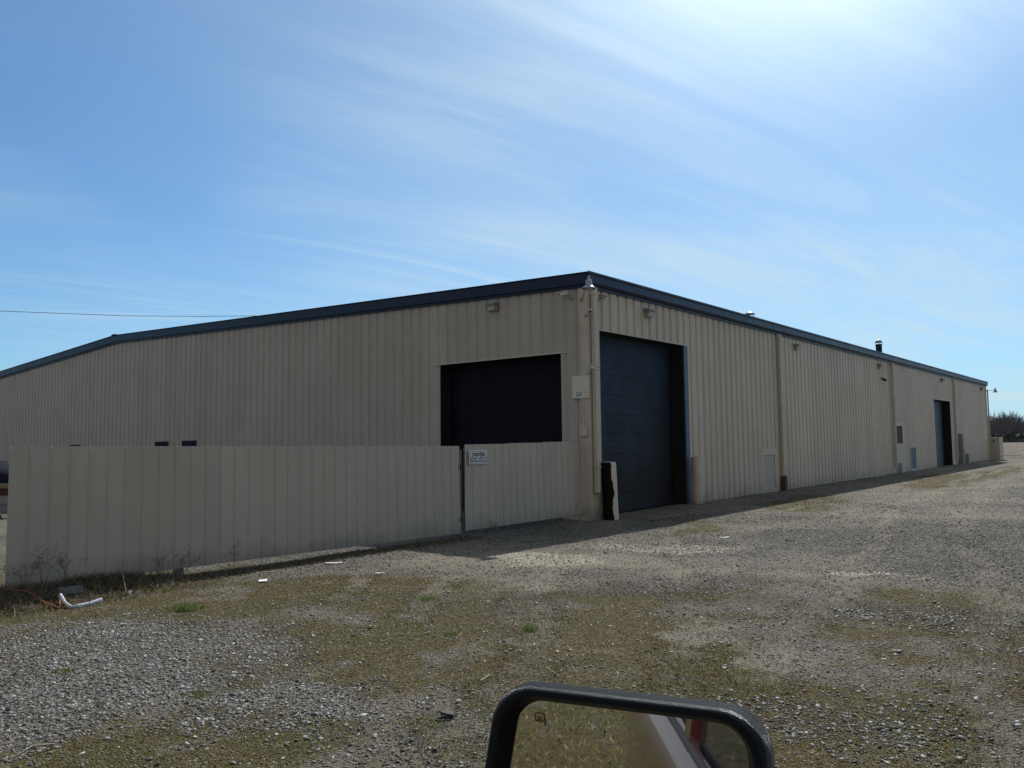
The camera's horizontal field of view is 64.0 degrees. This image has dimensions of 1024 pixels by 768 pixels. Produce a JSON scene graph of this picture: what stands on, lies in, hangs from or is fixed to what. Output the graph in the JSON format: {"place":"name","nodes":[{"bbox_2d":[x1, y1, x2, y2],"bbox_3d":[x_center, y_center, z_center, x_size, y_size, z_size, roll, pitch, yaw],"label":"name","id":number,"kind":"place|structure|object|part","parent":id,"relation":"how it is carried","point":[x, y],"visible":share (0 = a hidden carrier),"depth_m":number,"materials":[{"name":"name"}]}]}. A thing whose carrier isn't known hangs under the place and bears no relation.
{"place":"outdoors","nodes":[
{"label":"outdoors","id":0,"kind":"place"},
{"bbox_2d":[0,460,8,483],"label":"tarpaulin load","id":1,"kind":"object","parent":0,"point":[4,471],"visible":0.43,"depth_m":20.92},
{"bbox_2d":[6,311,209,316],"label":"overhead cable","id":2,"kind":"object","parent":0,"point":[96,314],"visible":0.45,"depth_m":53.64,"materials":[{"name":"black plastic"}]},
{"bbox_2d":[0,456,1023,767],"bbox_3d":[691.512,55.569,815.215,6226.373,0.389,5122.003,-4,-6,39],"label":"ground","id":3,"kind":"structure","parent":0,"point":[970,480],"depth_m":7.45,"materials":[{"name":"grey gravel"}]},
{"bbox_2d":[0,484,7,503],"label":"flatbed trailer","id":4,"kind":"object","parent":3,"relation":"on","point":[3,493],"visible":0.13,"depth_m":20.64,"materials":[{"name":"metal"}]},
{"bbox_2d":[5,560,43,586],"bbox_3d":[-5.470,2.159,9.193,0.065,0.339,0.415,-4,-6,39],"label":"dry weed","id":5,"kind":"object","parent":3,"relation":"on","point":[24,572],"visible":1,"depth_m":9.20,"materials":[{"name":"brown plant"}]},
{"bbox_2d":[4,588,60,608],"bbox_3d":[-5.309,2.346,9.028,0.878,0.201,0.277,-1,-4,4],"label":"orange wire","id":6,"kind":"object","parent":3,"relation":"on","point":[37,597],"visible":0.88,"depth_m":9.01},
{"bbox_2d":[12,743,54,758],"bbox_3d":[-2.624,2.000,4.503,0.012,0.039,0.236,-3,-5,29],"label":"twig","id":7,"kind":"object","parent":3,"relation":"on","point":[28,748],"visible":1,"depth_m":4.49,"materials":[{"name":"grey wood"}]},
{"bbox_2d":[32,543,59,585],"bbox_3d":[-5.338,2.086,9.396,0.062,0.537,0.326,-4,-6,39],"label":"dry weed","id":8,"kind":"object","parent":3,"relation":"on","point":[41,557],"visible":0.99,"depth_m":9.36,"materials":[{"name":"brown plant"}]},
{"bbox_2d":[50,667,73,674],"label":"grass tuft","id":9,"kind":"object","parent":3,"relation":"on","point":[64,670],"visible":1,"depth_m":6.11,"materials":[{"name":"green plant"}]},
{"bbox_2d":[41,552,87,579],"bbox_3d":[-5.193,2.149,9.530,0.076,0.393,0.545,-4,-6,39],"label":"dry weed","id":10,"kind":"object","parent":3,"relation":"on","point":[60,563],"visible":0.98,"depth_m":9.52,"materials":[{"name":"brown plant"}]},
{"bbox_2d":[57,585,83,594],"bbox_3d":[-5.022,2.355,9.332,0.256,0.094,0.117,3,-5,-37],"label":"concrete slab","id":11,"kind":"object","parent":3,"relation":"on","point":[78,589],"depth_m":9.34,"materials":[{"name":"grey concrete"}]},
{"bbox_2d":[59,593,102,608],"bbox_3d":[-4.781,2.379,8.972,0.535,0.134,0.234,-1,-4,8],"label":"white pipe","id":12,"kind":"object","parent":3,"relation":"on","point":[93,602],"visible":0.94,"depth_m":8.94,"materials":[{"name":"white plastic"}]},
{"bbox_2d":[151,550,178,576],"bbox_3d":[-4.433,2.287,10.496,0.060,0.398,0.395,-5,-6,42],"label":"dry weed","id":13,"kind":"object","parent":3,"relation":"on","point":[162,560],"visible":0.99,"depth_m":10.47,"materials":[{"name":"brown plant"}]},
{"bbox_2d":[168,599,204,612],"bbox_3d":[-3.365,2.273,8.484,0.366,0.145,0.368,-1,-4,8],"label":"grass tuft","id":14,"kind":"object","parent":3,"relation":"on","point":[184,608],"visible":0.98,"depth_m":8.44,"materials":[{"name":"green plant"}]},
{"bbox_2d":[176,548,200,573],"bbox_3d":[-4.225,2.341,10.758,0.051,0.369,0.392,-4,-6,39],"label":"dry weed","id":15,"kind":"object","parent":3,"relation":"on","point":[180,559],"visible":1,"depth_m":10.70,"materials":[{"name":"brown plant"}]},
{"bbox_2d":[181,689,214,699],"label":"grass tuft","id":16,"kind":"object","parent":3,"relation":"on","point":[199,693],"visible":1,"depth_m":5.52,"materials":[{"name":"green plant"}]},
{"bbox_2d":[5,446,462,586],"bbox_3d":[-3.337,1.914,12.245,0.155,2.017,7.663,-4,-6,39],"label":"metal fence","id":17,"kind":"object","parent":3,"relation":"on","point":[121,508],"visible":0.87,"depth_m":11.21,"materials":[{"name":"beige metal"}]},
{"bbox_2d":[229,540,240,567],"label":"dry weed","id":18,"kind":"object","parent":3,"relation":"on","point":[233,550],"visible":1,"depth_m":11.29,"materials":[{"name":"brown plant"}]},
{"bbox_2d":[0,534,488,617],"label":"grass","id":19,"kind":"structure","parent":3,"relation":"on","point":[53,586],"depth_m":9.91,"materials":[{"name":"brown plant"}]},
{"bbox_2d":[13,561,60,587],"bbox_3d":[-5.393,2.162,9.284,0.048,0.260,0.526,-4,-6,41],"label":"twig","id":20,"kind":"object","parent":19,"relation":"on","point":[36,573],"visible":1,"depth_m":9.30,"materials":[{"name":"brown wood"}]},
{"bbox_2d":[239,571,273,578],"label":"twig","id":21,"kind":"object","parent":3,"relation":"on","point":[255,574],"visible":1,"depth_m":10.64,"materials":[{"name":"brown wood"}]},
{"bbox_2d":[419,595,440,601],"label":"grass tuft","id":22,"kind":"object","parent":3,"relation":"on","point":[427,597],"visible":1,"depth_m":8.87,"materials":[{"name":"green plant"}]},
{"bbox_2d":[438,710,454,715],"bbox_3d":[-0.401,2.019,5.036,0.108,0.037,0.107,-4,-6,39],"label":"stone","id":23,"kind":"object","parent":3,"relation":"on","point":[447,712],"visible":1,"depth_m":5.01,"materials":[{"name":"grey stone"}]},
{"bbox_2d":[442,631,456,636],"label":"grass tuft","id":24,"kind":"object","parent":3,"relation":"on","point":[448,634],"visible":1,"depth_m":7.18,"materials":[{"name":"green plant"}]},
{"bbox_2d":[0,270,991,520],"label":"warehouse","id":25,"kind":"structure","parent":3,"relation":"on","point":[740,404],"depth_m":24.20,"materials":[{"name":"beige metal"}]},
{"bbox_2d":[155,441,168,445],"bbox_3d":[-12.702,2.546,29.734,0.940,0.925,0.040,-4,-6,39],"label":"window","id":26,"kind":"structure","parent":25,"relation":"in","point":[161,443],"depth_m":29.71,"materials":[{"name":"black glass"}]},
{"bbox_2d":[182,440,196,445],"bbox_3d":[-11.248,2.436,28.572,0.950,0.935,0.040,-4,-6,39],"label":"window","id":27,"kind":"structure","parent":25,"relation":"in","point":[190,442],"depth_m":28.55,"materials":[{"name":"black glass"}]},
{"bbox_2d":[485,302,498,311],"bbox_3d":[-0.497,-1.901,20.093,0.300,0.210,0.190,-4,-6,39],"label":"wall light","id":28,"kind":"object","parent":25,"relation":"attached to","point":[492,306],"visible":1,"depth_m":20.05,"materials":[{"name":"grey paint"}]},
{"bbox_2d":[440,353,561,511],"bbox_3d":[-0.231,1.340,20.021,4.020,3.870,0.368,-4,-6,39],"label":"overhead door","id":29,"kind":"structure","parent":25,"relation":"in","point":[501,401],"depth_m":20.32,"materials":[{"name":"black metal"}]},
{"bbox_2d":[463,441,581,530],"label":"metal gate","id":30,"kind":"structure","parent":25,"relation":"attached to","point":[512,483],"depth_m":16.55,"materials":[{"name":"beige metal"}]},
{"bbox_2d":[468,450,487,463],"bbox_3d":[-0.640,1.387,15.527,0.016,0.260,0.544,-4,-6,39],"label":"notice sign","id":31,"kind":"object","parent":30,"relation":"attached to","point":[478,456],"visible":1,"depth_m":15.52,"materials":[{"name":"white metal"}]},
{"bbox_2d":[557,290,572,299],"bbox_3d":[1.212,-2.020,18.673,0.371,0.221,0.131,-1,-4,0],"label":"security camera","id":32,"kind":"object","parent":25,"relation":"attached to","point":[563,293],"visible":1,"depth_m":18.65,"materials":[{"name":"white plastic"}]},
{"bbox_2d":[572,375,588,398],"bbox_3d":[1.535,0.067,18.387,0.445,0.510,0.020,-4,-6,39],"label":"cream board","id":33,"kind":"object","parent":25,"relation":"attached to","point":[580,386],"visible":1,"depth_m":18.38,"materials":[{"name":"beige"}]},
{"bbox_2d":[580,398,587,435],"bbox_3d":[1.591,0.740,18.279,0.180,0.840,0.054,-4,-6,39],"label":"junction box","id":34,"kind":"object","parent":25,"relation":"attached to","point":[583,430],"visible":1,"depth_m":18.24,"materials":[{"name":"beige metal"}]},
{"bbox_2d":[579,276,595,301],"bbox_3d":[1.580,-2.097,18.050,0.305,0.424,0.977,0,-4,-14],"label":"gooseneck lamp","id":35,"kind":"object","parent":25,"relation":"attached to","point":[588,284],"visible":1,"depth_m":17.68,"materials":[{"name":"grey metal"}]},
{"bbox_2d":[586,364,599,374],"bbox_3d":[1.806,-0.299,18.222,0.219,0.255,0.304,1,-5,-18],"label":"security camera","id":36,"kind":"object","parent":25,"relation":"attached to","point":[593,367],"visible":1,"depth_m":18.11,"materials":[{"name":"white plastic"}]},
{"bbox_2d":[597,294,606,302],"bbox_3d":[2.036,-1.943,18.722,0.258,0.194,0.135,1,-5,-22],"label":"security camera","id":37,"kind":"object","parent":25,"relation":"attached to","point":[601,296],"visible":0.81,"depth_m":18.68,"materials":[{"name":"white metal"}]},
{"bbox_2d":[599,331,691,511],"bbox_3d":[3.179,1.050,20.402,0.450,4.384,4.520,-4,-6,39],"label":"overhead door","id":38,"kind":"structure","parent":25,"relation":"in","point":[645,426],"depth_m":21.06,"materials":[{"name":"blue"}]},
{"bbox_2d":[643,308,656,317],"bbox_3d":[3.449,-1.785,20.503,0.190,0.210,0.340,-4,-6,39],"label":"wall light","id":39,"kind":"object","parent":25,"relation":"attached to","point":[648,312],"visible":1,"depth_m":20.43,"materials":[{"name":"grey paint"}]},
{"bbox_2d":[793,343,801,349],"bbox_3d":[9.958,-1.304,28.601,0.190,0.210,0.340,-4,-6,39],"label":"wall light","id":40,"kind":"object","parent":25,"relation":"attached to","point":[796,346],"visible":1,"depth_m":28.52,"materials":[{"name":"grey paint"}]},
{"bbox_2d":[896,423,904,472],"bbox_3d":[18.442,3.098,38.991,0.070,2.527,1.350,-4,-6,39],"label":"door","id":41,"kind":"structure","parent":25,"relation":"in","point":[899,426],"depth_m":39.07,"materials":[{"name":"beige metal"}]},
{"bbox_2d":[934,399,952,466],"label":"overhead door","id":42,"kind":"structure","parent":25,"relation":"in","point":[944,453],"depth_m":48.29,"materials":[{"name":"blue"}]},
{"bbox_2d":[0,465,1023,767],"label":"short grass","id":43,"kind":"structure","parent":3,"relation":"on","point":[640,667],"depth_m":6.42,"materials":[{"name":"green plant"}]},
{"bbox_2d":[520,624,538,631],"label":"grass tuft","id":44,"kind":"object","parent":3,"relation":"on","point":[531,628],"visible":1,"depth_m":7.40,"materials":[{"name":"green plant"}]},
{"bbox_2d":[601,461,618,520],"bbox_3d":[2.191,2.402,18.350,0.343,1.342,0.410,-4,-6,39],"label":"bollard","id":45,"kind":"object","parent":3,"relation":"on","point":[609,490],"visible":0.96,"depth_m":18.21,"materials":[{"name":"paint"}]},
{"bbox_2d":[691,456,702,503],"bbox_3d":[4.903,2.575,21.759,0.273,1.302,0.281,-4,-6,39],"label":"bollard","id":46,"kind":"object","parent":3,"relation":"on","point":[696,478],"visible":0.94,"depth_m":21.65,"materials":[{"name":"concrete"}]},
{"bbox_2d":[958,434,964,463],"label":"utility cabinet","id":47,"kind":"object","parent":3,"relation":"on","point":[961,449],"visible":0.74,"depth_m":49.42,"materials":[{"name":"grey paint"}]},
{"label":"door","id":48,"kind":"part","parent":47,"relation":"part of","materials":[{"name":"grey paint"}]},
{"bbox_2d":[965,453,970,463],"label":"utility cabinet","id":49,"kind":"object","parent":3,"relation":"on","point":[967,458],"visible":0.6,"depth_m":50.25,"materials":[{"name":"grey metal"}]},
{"bbox_2d":[989,437,1003,459],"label":"equipment enclosure","id":50,"kind":"object","parent":3,"relation":"on","point":[997,452],"visible":0.91,"depth_m":57.71,"materials":[{"name":"beige metal"}]},
{"bbox_2d":[988,410,1023,436],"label":"distant wood","id":51,"kind":"object","parent":3,"relation":"on","point":[1004,424],"visible":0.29,"depth_m":573.77,"materials":[{"name":"plant"}]},
{"bbox_2d":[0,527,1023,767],"bbox_3d":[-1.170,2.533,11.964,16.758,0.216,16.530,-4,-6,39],"label":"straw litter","id":52,"kind":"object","parent":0,"point":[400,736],"visible":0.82,"depth_m":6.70,"materials":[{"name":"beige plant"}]},
{"bbox_2d":[0,0,1023,423],"label":"sky","id":53,"kind":"structure","parent":0,"point":[849,171],"materials":[{"name":"blue"}]},
{"bbox_2d":[485,681,774,767],"bbox_3d":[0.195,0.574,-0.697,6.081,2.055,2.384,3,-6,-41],"label":"mirror","id":54,"kind":"object","parent":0,"point":[537,724],"visible":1,"depth_m":0.65,"materials":[{"name":"black plastic"}]},
{"bbox_2d":[1003,442,1023,455],"bbox_3d":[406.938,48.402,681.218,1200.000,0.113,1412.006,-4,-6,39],"label":"field","id":55,"kind":"structure","parent":0,"point":[1013,448],"depth_m":123.33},
{"bbox_2d":[991,433,1023,442],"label":"undergrowth","id":56,"kind":"object","parent":55,"relation":"on","point":[1019,437],"visible":0.19,"depth_m":559.15,"materials":[{"name":"plant"}]}
]}

